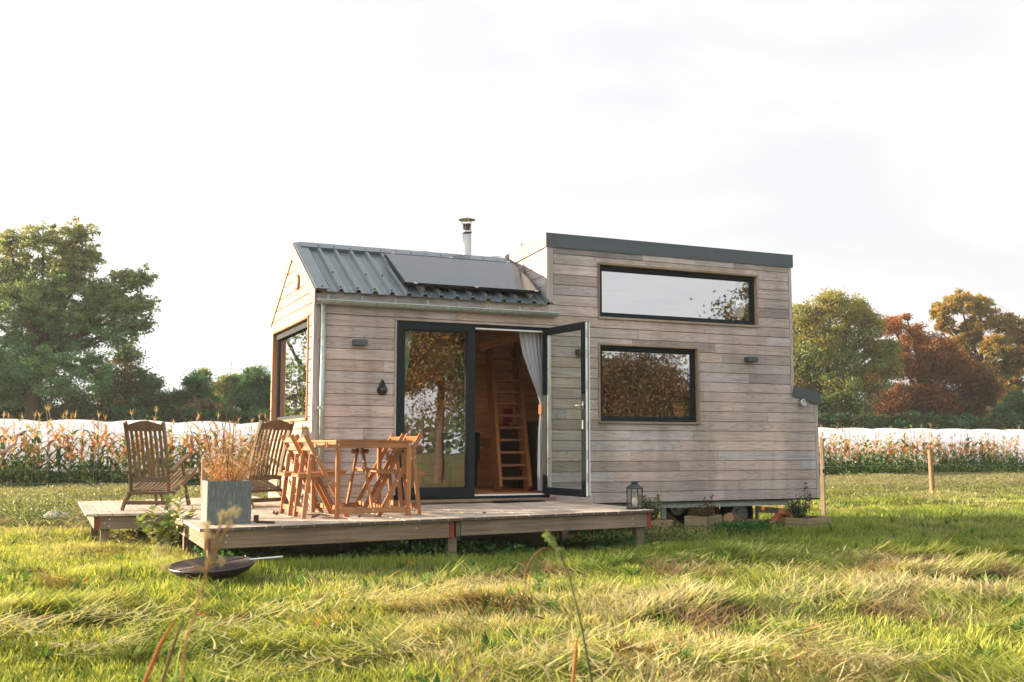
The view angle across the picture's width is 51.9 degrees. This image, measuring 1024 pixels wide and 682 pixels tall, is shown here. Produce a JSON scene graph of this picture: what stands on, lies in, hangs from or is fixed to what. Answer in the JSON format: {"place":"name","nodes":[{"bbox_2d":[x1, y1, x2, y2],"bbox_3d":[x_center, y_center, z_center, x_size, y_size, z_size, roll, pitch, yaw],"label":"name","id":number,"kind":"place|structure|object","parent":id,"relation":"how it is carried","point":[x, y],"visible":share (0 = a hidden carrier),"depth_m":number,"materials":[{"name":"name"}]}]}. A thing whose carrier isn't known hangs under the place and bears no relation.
{"place":"outdoors","nodes":[
{"label":"outdoors","id":0,"kind":"place"},
{"bbox_2d":[404,444,422,487],"bbox_3d":[-1.410,1.582,13.132,0.620,0.600,0.050,3,-6,-24],"label":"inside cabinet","id":1,"kind":"object","parent":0,"point":[419,454],"visible":0.2,"depth_m":13.21,"materials":[{"name":"brown wood"}]},
{"bbox_2d":[404,451,422,487],"bbox_3d":[-1.339,1.601,12.843,0.400,0.506,0.390,3,-6,-24],"label":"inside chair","id":2,"kind":"object","parent":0,"point":[421,464],"visible":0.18,"depth_m":12.74,"materials":[{"name":"brown metal"}]},
{"bbox_2d":[423,476,445,486],"bbox_3d":[-1.086,1.931,14.423,0.320,0.160,0.200,3,-6,-24],"label":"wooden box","id":3,"kind":"object","parent":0,"point":[430,481],"visible":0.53,"depth_m":14.32,"materials":[{"name":"brown wood"}]},
{"bbox_2d":[0,466,1023,681],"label":"ground","id":4,"kind":"structure","parent":0,"point":[536,539],"depth_m":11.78,"materials":[{"name":"green plant"}]},
{"bbox_2d":[0,427,16,483],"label":"maize plant","id":5,"kind":"object","parent":4,"relation":"on","point":[2,445],"visible":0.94,"depth_m":27.03,"materials":[{"name":"beige plant"}]},
{"bbox_2d":[1,411,31,485],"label":"maize plant","id":6,"kind":"object","parent":4,"relation":"on","point":[7,437],"visible":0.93,"depth_m":27.14,"materials":[{"name":"beige plant"}]},
{"bbox_2d":[0,421,40,480],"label":"maize plant","id":7,"kind":"object","parent":4,"relation":"on","point":[18,453],"visible":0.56,"depth_m":28.00,"materials":[{"name":"beige plant"}]},
{"bbox_2d":[11,412,35,461],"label":"maize plant","id":8,"kind":"object","parent":4,"relation":"on","point":[21,446],"visible":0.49,"depth_m":28.56,"materials":[{"name":"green plant"}]},
{"bbox_2d":[9,410,51,485],"bbox_3d":[-12.718,2.838,27.540,0.792,2.045,1.152,-3,-7,29],"label":"maize plant","id":9,"kind":"object","parent":4,"relation":"on","point":[31,431],"visible":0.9,"depth_m":27.47,"materials":[{"name":"beige plant"}]},
{"bbox_2d":[16,426,45,481],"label":"maize plant","id":10,"kind":"object","parent":4,"relation":"on","point":[32,465],"visible":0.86,"depth_m":27.39,"materials":[{"name":"beige plant"}]},
{"bbox_2d":[20,418,58,482],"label":"maize plant","id":11,"kind":"object","parent":4,"relation":"on","point":[38,450],"visible":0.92,"depth_m":27.45,"materials":[{"name":"green plant"}]},
{"bbox_2d":[29,404,63,484],"bbox_3d":[-12.046,2.751,27.488,0.869,2.242,1.263,0,-6,7],"label":"maize plant","id":12,"kind":"object","parent":4,"relation":"on","point":[47,425],"visible":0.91,"depth_m":27.52,"materials":[{"name":"beige plant"}]},
{"bbox_2d":[33,404,75,481],"bbox_3d":[-11.999,2.744,27.522,1.276,2.265,0.878,-1,-6,-7],"label":"maize plant","id":13,"kind":"object","parent":4,"relation":"on","point":[57,463],"visible":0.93,"depth_m":27.59,"materials":[{"name":"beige plant"}]},
{"bbox_2d":[44,510,68,517],"bbox_3d":[-6.548,2.485,15.128,0.367,0.100,0.367,3,-6,-24],"label":"stone","id":14,"kind":"object","parent":4,"relation":"on","point":[54,513],"visible":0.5,"depth_m":15.02,"materials":[{"name":"beige stone"}]},
{"bbox_2d":[46,424,70,482],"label":"maize plant","id":15,"kind":"object","parent":4,"relation":"on","point":[54,459],"visible":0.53,"depth_m":28.27,"materials":[{"name":"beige plant"}]},
{"bbox_2d":[41,409,79,473],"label":"maize plant","id":16,"kind":"object","parent":4,"relation":"on","point":[66,414],"visible":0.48,"depth_m":28.99,"materials":[{"name":"beige plant"}]},
{"bbox_2d":[42,412,80,479],"bbox_3d":[-12.428,2.983,29.118,0.897,2.093,1.275,-1,-6,9],"label":"maize plant","id":17,"kind":"object","parent":4,"relation":"on","point":[66,453],"visible":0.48,"depth_m":29.04,"materials":[{"name":"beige plant"}]},
{"bbox_2d":[50,419,77,485],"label":"maize plant","id":18,"kind":"object","parent":4,"relation":"on","point":[69,450],"visible":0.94,"depth_m":27.74,"materials":[{"name":"beige plant"}]},
{"bbox_2d":[46,412,89,482],"bbox_3d":[-11.849,2.889,28.181,1.276,2.121,0.917,2,-6,-20],"label":"maize plant","id":19,"kind":"object","parent":4,"relation":"on","point":[75,431],"visible":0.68,"depth_m":28.24,"materials":[{"name":"beige plant"}]},
{"bbox_2d":[51,412,89,482],"bbox_3d":[-12.234,2.983,29.140,0.884,2.080,1.248,0,-6,2],"label":"maize plant","id":20,"kind":"object","parent":4,"relation":"on","point":[73,458],"visible":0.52,"depth_m":29.11,"materials":[{"name":"beige plant"}]},
{"bbox_2d":[63,422,90,481],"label":"maize plant","id":21,"kind":"object","parent":4,"relation":"on","point":[80,460],"visible":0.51,"depth_m":28.64,"materials":[{"name":"beige plant"}]},
{"bbox_2d":[0,216,161,420],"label":"ash tree","id":22,"kind":"object","parent":4,"relation":"on","point":[37,314],"visible":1,"depth_m":51.32,"materials":[{"name":"green plant"}]},
{"bbox_2d":[66,423,98,483],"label":"maize plant","id":23,"kind":"object","parent":4,"relation":"on","point":[82,448],"visible":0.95,"depth_m":27.92,"materials":[{"name":"beige plant"}]},
{"bbox_2d":[0,339,170,420],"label":"maple tree","id":24,"kind":"object","parent":4,"relation":"on","point":[120,393],"visible":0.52,"depth_m":55.15,"materials":[{"name":"green plant"}]},
{"bbox_2d":[70,426,103,478],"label":"maize plant","id":25,"kind":"object","parent":4,"relation":"on","point":[91,455],"visible":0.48,"depth_m":28.66,"materials":[{"name":"beige plant"}]},
{"bbox_2d":[75,419,112,484],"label":"maize plant","id":26,"kind":"object","parent":4,"relation":"on","point":[94,451],"visible":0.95,"depth_m":28.02,"materials":[{"name":"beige plant"}]},
{"bbox_2d":[82,412,109,482],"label":"maize plant","id":27,"kind":"object","parent":4,"relation":"on","point":[97,427],"visible":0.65,"depth_m":28.68,"materials":[{"name":"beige plant"}]},
{"bbox_2d":[83,418,111,480],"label":"maize plant","id":28,"kind":"object","parent":4,"relation":"on","point":[99,461],"visible":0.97,"depth_m":27.98,"materials":[{"name":"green plant"}]},
{"bbox_2d":[96,422,118,464],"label":"maize plant","id":29,"kind":"object","parent":4,"relation":"on","point":[102,451],"visible":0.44,"depth_m":29.39,"materials":[{"name":"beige plant"}]},
{"bbox_2d":[94,444,121,483],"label":"maize plant","id":30,"kind":"object","parent":4,"relation":"on","point":[111,461],"visible":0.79,"depth_m":28.10,"materials":[{"name":"green plant"}]},
{"bbox_2d":[99,415,121,467],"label":"maize plant","id":31,"kind":"object","parent":4,"relation":"on","point":[105,441],"visible":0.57,"depth_m":29.46,"materials":[{"name":"beige plant"}]},
{"bbox_2d":[97,423,130,481],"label":"maize plant","id":32,"kind":"object","parent":4,"relation":"on","point":[119,438],"visible":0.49,"depth_m":28.86,"materials":[{"name":"beige plant"}]},
{"bbox_2d":[101,425,130,472],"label":"maize plant","id":33,"kind":"object","parent":4,"relation":"on","point":[112,440],"visible":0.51,"depth_m":28.83,"materials":[{"name":"beige plant"}]},
{"bbox_2d":[105,439,132,482],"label":"maize plant","id":34,"kind":"object","parent":4,"relation":"on","point":[123,465],"visible":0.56,"depth_m":28.16,"materials":[{"name":"beige plant"}]},
{"bbox_2d":[78,501,166,545],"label":"deck platform","id":35,"kind":"structure","parent":4,"relation":"on","point":[105,516],"depth_m":11.42,"materials":[{"name":"grey wood"}]},
{"bbox_2d":[120,421,196,510],"bbox_3d":[-4.099,1.452,12.281,0.592,1.012,1.180,0,-6,2],"label":"deck chair","id":36,"kind":"object","parent":35,"relation":"on","point":[182,475],"visible":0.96,"depth_m":11.89,"materials":[{"name":"brown wood"}]},
{"bbox_2d":[0,404,270,423],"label":"hedge","id":37,"kind":"object","parent":4,"relation":"on","point":[88,412],"visible":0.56,"depth_m":52.24,"materials":[{"name":"green plant"}]},
{"bbox_2d":[143,617,176,681],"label":"dry stalk","id":38,"kind":"object","parent":4,"relation":"on","point":[151,665],"visible":1,"depth_m":2.00,"materials":[{"name":"brown plant"}]},
{"bbox_2d":[131,484,199,556],"bbox_3d":[-3.426,1.789,10.373,0.677,0.739,0.419,5,-7,-38],"label":"leafy sapling","id":39,"kind":"object","parent":4,"relation":"on","point":[163,530],"visible":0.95,"depth_m":10.35,"materials":[{"name":"green plant"}]},
{"bbox_2d":[161,618,183,681],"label":"dry stalk","id":40,"kind":"object","parent":4,"relation":"on","point":[171,653],"visible":1,"depth_m":2.01,"materials":[{"name":"brown plant"}]},
{"bbox_2d":[164,428,193,474],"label":"maize plant","id":41,"kind":"object","parent":4,"relation":"on","point":[170,450],"visible":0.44,"depth_m":28.70,"materials":[{"name":"beige plant"}]},
{"bbox_2d":[169,424,192,466],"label":"maize plant","id":42,"kind":"object","parent":4,"relation":"on","point":[186,440],"visible":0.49,"depth_m":29.64,"materials":[{"name":"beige plant"}]},
{"bbox_2d":[148,367,227,415],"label":"hedge tree","id":43,"kind":"object","parent":4,"relation":"on","point":[198,384],"visible":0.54,"depth_m":55.60,"materials":[{"name":"green plant"}]},
{"bbox_2d":[184,422,207,483],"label":"maize plant","id":44,"kind":"object","parent":4,"relation":"on","point":[191,448],"visible":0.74,"depth_m":28.94,"materials":[{"name":"beige plant"}]},
{"bbox_2d":[175,412,216,483],"bbox_3d":[-8.716,2.990,29.164,1.292,2.099,0.918,0,-6,-28],"label":"maize plant","id":45,"kind":"object","parent":4,"relation":"on","point":[197,435],"visible":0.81,"depth_m":29.07,"materials":[{"name":"beige plant"}]},
{"bbox_2d":[151,502,241,681],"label":"seed head plant","id":46,"kind":"object","parent":4,"relation":"on","point":[209,561],"visible":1,"depth_m":1.70,"materials":[{"name":"beige plant"}]},
{"bbox_2d":[194,416,214,475],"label":"maize plant","id":47,"kind":"object","parent":4,"relation":"on","point":[198,432],"visible":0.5,"depth_m":29.70,"materials":[{"name":"beige plant"}]},
{"bbox_2d":[181,397,232,418],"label":"shrub","id":48,"kind":"object","parent":4,"relation":"on","point":[205,404],"visible":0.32,"depth_m":53.38,"materials":[{"name":"green plant"}]},
{"bbox_2d":[195,412,231,466],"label":"maize plant","id":49,"kind":"object","parent":4,"relation":"on","point":[216,427],"visible":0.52,"depth_m":29.98,"materials":[{"name":"beige plant"}]},
{"bbox_2d":[192,366,244,409],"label":"hedge tree","id":50,"kind":"object","parent":4,"relation":"on","point":[225,381],"visible":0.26,"depth_m":59.53,"materials":[{"name":"green plant"}]},
{"bbox_2d":[168,556,282,583],"bbox_3d":[-2.331,1.935,8.603,0.922,0.267,0.688,-1,-1,-24],"label":"fire bowl","id":51,"kind":"object","parent":4,"relation":"on","point":[239,565],"visible":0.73,"depth_m":8.44,"materials":[{"name":"metal"}]},
{"bbox_2d":[217,364,271,413],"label":"hedge tree","id":52,"kind":"object","parent":4,"relation":"on","point":[256,390],"visible":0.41,"depth_m":55.34,"materials":[{"name":"green plant"}]},
{"bbox_2d":[146,496,653,557],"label":"wooden deck","id":53,"kind":"structure","parent":4,"relation":"on","point":[448,522],"depth_m":10.28,"materials":[{"name":"grey wood"}]},
{"bbox_2d":[201,480,251,524],"bbox_3d":[-2.667,1.498,9.808,0.396,0.392,0.396,3,-6,-24],"label":"planter box","id":54,"kind":"object","parent":53,"relation":"on","point":[217,497],"visible":0.85,"depth_m":9.64,"materials":[{"name":"grey metal"}]},
{"bbox_2d":[166,361,276,487],"bbox_3d":[-2.657,0.802,9.854,0.948,1.237,0.684,6,-8,-44],"label":"dry plant","id":55,"kind":"object","parent":54,"relation":"in","point":[220,468],"visible":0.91,"depth_m":9.80,"materials":[{"name":"brown plant"}]},
{"bbox_2d":[204,420,294,508],"bbox_3d":[-3.116,1.442,12.380,1.180,1.012,0.592,-5,-7,41],"label":"deck chair","id":56,"kind":"object","parent":53,"relation":"on","point":[259,482],"visible":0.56,"depth_m":12.13,"materials":[{"name":"brown wood"}]},
{"bbox_2d":[277,434,332,515],"bbox_3d":[-2.151,1.388,10.931,0.509,0.834,0.442,3,-6,-25],"label":"folding chair","id":57,"kind":"object","parent":53,"relation":"on","point":[291,455],"visible":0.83,"depth_m":10.78,"materials":[{"name":"brown wood"}]},
{"bbox_2d":[291,433,349,518],"bbox_3d":[-1.915,1.343,10.476,0.509,0.834,0.442,3,-6,-24],"label":"folding chair","id":58,"kind":"object","parent":53,"relation":"on","point":[312,471],"visible":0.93,"depth_m":10.32,"materials":[{"name":"brown wood"}]},
{"bbox_2d":[310,440,411,518],"bbox_3d":[-1.565,1.397,10.790,0.770,0.755,1.061,3,-6,-24],"label":"garden table","id":59,"kind":"object","parent":53,"relation":"on","point":[338,445],"visible":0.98,"depth_m":10.43,"materials":[{"name":"brown wood"}]},
{"bbox_2d":[352,433,404,507],"bbox_3d":[-1.414,1.407,11.259,0.509,0.834,0.442,2,-6,-22],"label":"folding chair","id":60,"kind":"object","parent":53,"relation":"on","point":[389,459],"visible":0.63,"depth_m":11.15,"materials":[{"name":"brown wood"}]},
{"bbox_2d":[367,433,423,516],"bbox_3d":[-1.186,1.355,10.733,0.509,0.834,0.442,3,-6,-24],"label":"folding chair","id":61,"kind":"object","parent":53,"relation":"on","point":[415,472],"visible":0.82,"depth_m":10.63,"materials":[{"name":"brown wood"}]},
{"bbox_2d":[491,500,544,501],"bbox_3d":[0.079,1.916,12.585,0.630,0.012,0.190,3,-6,-24],"label":"doormat","id":62,"kind":"object","parent":53,"relation":"on","point":[521,501],"visible":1,"depth_m":12.57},
{"bbox_2d":[626,481,642,509],"bbox_3d":[1.298,1.628,11.133,0.152,0.302,0.152,2,-6,-15],"label":"lantern","id":63,"kind":"object","parent":53,"relation":"on","point":[635,502],"visible":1,"depth_m":11.10,"materials":[{"name":"paint"}]},
{"bbox_2d":[107,520,792,562],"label":"undergrowth","id":64,"kind":"object","parent":4,"relation":"on","point":[739,526],"visible":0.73,"depth_m":11.09,"materials":[{"name":"green plant"}]},
{"bbox_2d":[0,471,1023,529],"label":"meadow weeds","id":65,"kind":"object","parent":4,"relation":"on","point":[14,497],"visible":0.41,"depth_m":22.43,"materials":[{"name":"green plant"}]},
{"bbox_2d":[0,419,1023,473],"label":"polytunnel","id":66,"kind":"structure","parent":4,"relation":"on","point":[177,428],"depth_m":45.29,"materials":[{"name":"white plastic"}]},
{"bbox_2d":[0,517,1023,681],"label":"broadleaf weeds","id":67,"kind":"object","parent":4,"relation":"on","point":[47,652],"visible":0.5,"depth_m":7.13,"materials":[{"name":"green plant"}]},
{"bbox_2d":[0,415,1023,487],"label":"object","id":68,"kind":"object","parent":4,"relation":"on","point":[969,468],"visible":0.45,"depth_m":29.62,"materials":[{"name":"green plant"}]},
{"bbox_2d":[23,449,1023,497],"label":"wire fence","id":69,"kind":"object","parent":4,"relation":"on","point":[930,456],"visible":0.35,"depth_m":24.49,"materials":[{"name":"grey metal"}]},
{"bbox_2d":[268,217,820,526],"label":"tiny house","id":70,"kind":"structure","parent":4,"relation":"on","point":[639,338],"depth_m":13.59,"materials":[{"name":"grey wood"}]},
{"bbox_2d":[271,315,310,421],"bbox_3d":[-2.699,0.397,13.011,0.172,1.210,2.090,3,-6,-24],"label":"gable window","id":71,"kind":"structure","parent":70,"relation":"in","point":[290,343],"depth_m":13.21,"materials":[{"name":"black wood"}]},
{"bbox_2d":[405,331,410,380],"bbox_3d":[-1.297,0.797,12.408,0.220,1.980,0.039,3,-6,-24],"label":"curtain","id":72,"kind":"object","parent":70,"relation":"hanging from","point":[407,341],"visible":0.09,"depth_m":12.49,"materials":[{"name":"grey fabric"}]},
{"bbox_2d":[393,321,474,497],"bbox_3d":[-0.906,0.806,12.442,0.998,2.054,0.072,3,-6,-24],"label":"fixed door","id":73,"kind":"structure","parent":70,"relation":"in","point":[468,489],"depth_m":12.50,"materials":[{"name":"metal"}]},
{"bbox_2d":[441,333,482,487],"bbox_3d":[-0.686,0.731,14.674,0.514,2.600,0.340,3,-6,-24],"label":"wood stove","id":74,"kind":"object","parent":70,"relation":"on","point":[452,445],"visible":0.67,"depth_m":14.56,"materials":[{"name":"black painted steel"}]},
{"bbox_2d":[503,408,512,424],"bbox_3d":[-0.055,1.073,14.877,0.140,0.240,0.040,3,-6,-24],"label":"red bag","id":75,"kind":"object","parent":70,"relation":"hanging from","point":[507,420],"visible":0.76,"depth_m":14.86,"materials":[{"name":"fabric"}]},
{"bbox_2d":[499,422,521,483],"bbox_3d":[0.405,1.597,15.008,0.990,0.845,0.740,3,-6,-24],"label":"cabinet","id":76,"kind":"object","parent":70,"relation":"on","point":[514,471],"visible":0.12,"depth_m":14.79,"materials":[{"name":"brown wood"}]},
{"bbox_2d":[519,332,542,490],"bbox_3d":[0.254,0.867,13.091,0.372,1.980,0.049,3,-6,-24],"label":"curtain","id":77,"kind":"object","parent":70,"relation":"hanging from","point":[531,344],"visible":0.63,"depth_m":13.14,"materials":[{"name":"white fabric"}]},
{"bbox_2d":[543,321,590,496],"bbox_3d":[0.637,0.821,12.565,0.190,2.032,0.947,3,-7,-30],"label":"open door","id":78,"kind":"structure","parent":70,"relation":"in","point":[584,326],"depth_m":12.35,"materials":[{"name":"black plastic"}]},
{"bbox_2d":[597,343,700,424],"bbox_3d":[1.769,0.565,13.652,1.520,1.025,0.136,3,-6,-24],"label":"lower window","id":79,"kind":"structure","parent":70,"relation":"in","point":[693,352],"depth_m":13.72,"materials":[{"name":"black wood"}]},
{"bbox_2d":[673,403,683,416],"bbox_3d":[2.210,0.914,13.943,0.160,0.180,0.020,3,-6,-24],"label":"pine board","id":80,"kind":"object","parent":70,"relation":"on","point":[678,409],"visible":1,"depth_m":13.93,"materials":[{"name":"brown wood"}]},
{"bbox_2d":[597,262,759,327],"bbox_3d":[2.219,-0.591,13.966,2.500,0.730,0.136,3,-6,-24],"label":"upper window","id":81,"kind":"structure","parent":70,"relation":"in","point":[752,280],"depth_m":13.99,"materials":[{"name":"black wood"}]},
{"bbox_2d":[732,298,743,316],"bbox_3d":[3.099,-0.457,14.400,0.190,0.250,0.003,3,-6,-24],"label":"paper sheet","id":82,"kind":"object","parent":70,"relation":"attached to","point":[738,307],"visible":1,"depth_m":14.40,"materials":[{"name":"white paper"}]},
{"bbox_2d":[524,529,592,681],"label":"grass stalk","id":83,"kind":"object","parent":4,"relation":"on","point":[560,558],"depth_m":2.60,"materials":[{"name":"green plant"}]},
{"bbox_2d":[571,639,577,681],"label":"dry stalk","id":84,"kind":"object","parent":4,"relation":"on","point":[574,663],"visible":1,"depth_m":2.59,"materials":[{"name":"brown plant"}]},
{"bbox_2d":[644,519,672,533],"bbox_3d":[1.781,2.338,13.107,0.360,0.216,0.300,2,-6,-21],"label":"wooden planter","id":85,"kind":"object","parent":4,"relation":"on","point":[660,521],"visible":0.21,"depth_m":12.99,"materials":[{"name":"brown wood"}]},
{"bbox_2d":[639,493,665,520],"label":"shrub","id":86,"kind":"object","parent":85,"relation":"on","point":[647,505],"visible":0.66,"depth_m":13.10,"materials":[{"name":"green plant"}]},
{"bbox_2d":[684,514,721,535],"bbox_3d":[2.428,2.340,13.328,0.320,0.256,0.500,-3,-7,30],"label":"wooden planter","id":87,"kind":"object","parent":4,"relation":"on","point":[692,520],"visible":0.46,"depth_m":13.14,"materials":[{"name":"brown wood"}]},
{"bbox_2d":[680,494,720,516],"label":"withered plant","id":88,"kind":"object","parent":87,"relation":"in","point":[706,513],"visible":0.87,"depth_m":13.36,"materials":[{"name":"brown plant"}]},
{"bbox_2d":[723,512,743,522],"bbox_3d":[2.981,2.409,14.097,0.164,0.169,0.367,-4,-19,37],"label":"firewood log","id":89,"kind":"object","parent":4,"relation":"on","point":[730,517],"visible":0.55,"depth_m":13.97,"materials":[{"name":"brown wood"}]},
{"bbox_2d":[784,515,830,529],"bbox_3d":[3.968,2.443,14.090,0.620,0.166,0.340,5,-8,-44],"label":"wooden planter","id":90,"kind":"object","parent":4,"relation":"on","point":[809,521],"visible":0.76,"depth_m":13.91,"materials":[{"name":"brown wood"}]},
{"bbox_2d":[783,482,815,517],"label":"shrub","id":91,"kind":"object","parent":90,"relation":"on","point":[796,510],"visible":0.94,"depth_m":14.08,"materials":[{"name":"green plant"}]},
{"bbox_2d":[820,438,825,515],"bbox_3d":[5.054,2.216,17.104,0.063,1.260,0.142,-2,-6,17],"label":"upright board","id":92,"kind":"object","parent":4,"relation":"on","point":[823,502],"visible":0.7,"depth_m":17.09,"materials":[{"name":"brown wood"}]},
{"bbox_2d":[792,286,906,416],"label":"oak tree","id":93,"kind":"object","parent":4,"relation":"on","point":[833,384],"visible":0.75,"depth_m":75.06,"materials":[{"name":"green plant"}]},
{"bbox_2d":[841,429,857,472],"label":"maize plant","id":94,"kind":"object","parent":4,"relation":"on","point":[845,447],"visible":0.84,"depth_m":37.49,"materials":[{"name":"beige plant"}]},
{"bbox_2d":[893,427,912,471],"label":"maize plant","id":95,"kind":"object","parent":4,"relation":"on","point":[902,449],"visible":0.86,"depth_m":39.49,"materials":[{"name":"beige plant"}]},
{"bbox_2d":[818,410,1023,429],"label":"hedge","id":96,"kind":"object","parent":4,"relation":"on","point":[965,420],"visible":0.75,"depth_m":72.49,"materials":[{"name":"green plant"}]},
{"bbox_2d":[925,424,941,470],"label":"maize plant","id":97,"kind":"object","parent":4,"relation":"on","point":[933,446],"visible":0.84,"depth_m":40.86,"materials":[{"name":"beige plant"}]},
{"bbox_2d":[862,312,1008,429],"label":"copper beech","id":98,"kind":"object","parent":4,"relation":"on","point":[938,362],"visible":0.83,"depth_m":79.09,"materials":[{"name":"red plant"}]},
{"bbox_2d":[947,433,965,471],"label":"maize plant","id":99,"kind":"object","parent":4,"relation":"on","point":[955,462],"visible":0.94,"depth_m":41.82,"materials":[{"name":"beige plant"}]},
{"bbox_2d":[928,287,1023,401],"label":"oak tree","id":100,"kind":"object","parent":4,"relation":"on","point":[1007,351],"visible":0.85,"depth_m":91.68,"materials":[{"name":"orange plant"}]},
{"bbox_2d":[983,406,1005,428],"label":"sapling","id":101,"kind":"object","parent":4,"relation":"on","point":[988,408],"visible":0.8,"depth_m":72.90,"materials":[{"name":"green plant"}]},
{"bbox_2d":[975,386,1023,429],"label":"shrub","id":102,"kind":"object","parent":4,"relation":"on","point":[1013,403],"visible":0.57,"depth_m":74.51,"materials":[{"name":"green plant"}]},
{"bbox_2d":[0,0,1023,429],"label":"sky","id":103,"kind":"structure","parent":0,"point":[875,145],"materials":[{"name":"white"}]},
{"bbox_2d":[527,421,538,489],"bbox_3d":[0.418,1.510,13.868,0.350,0.893,0.300,3,-6,-24],"label":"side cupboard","id":104,"kind":"object","parent":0,"point":[532,428],"visible":0.34,"depth_m":13.74,"materials":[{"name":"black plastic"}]},
{"bbox_2d":[666,510,683,528],"bbox_3d":[2.114,2.378,13.909,0.347,0.109,0.106,43,1,9],"label":"firewood log","id":105,"kind":"object","parent":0,"point":[669,516],"visible":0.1,"depth_m":13.87,"materials":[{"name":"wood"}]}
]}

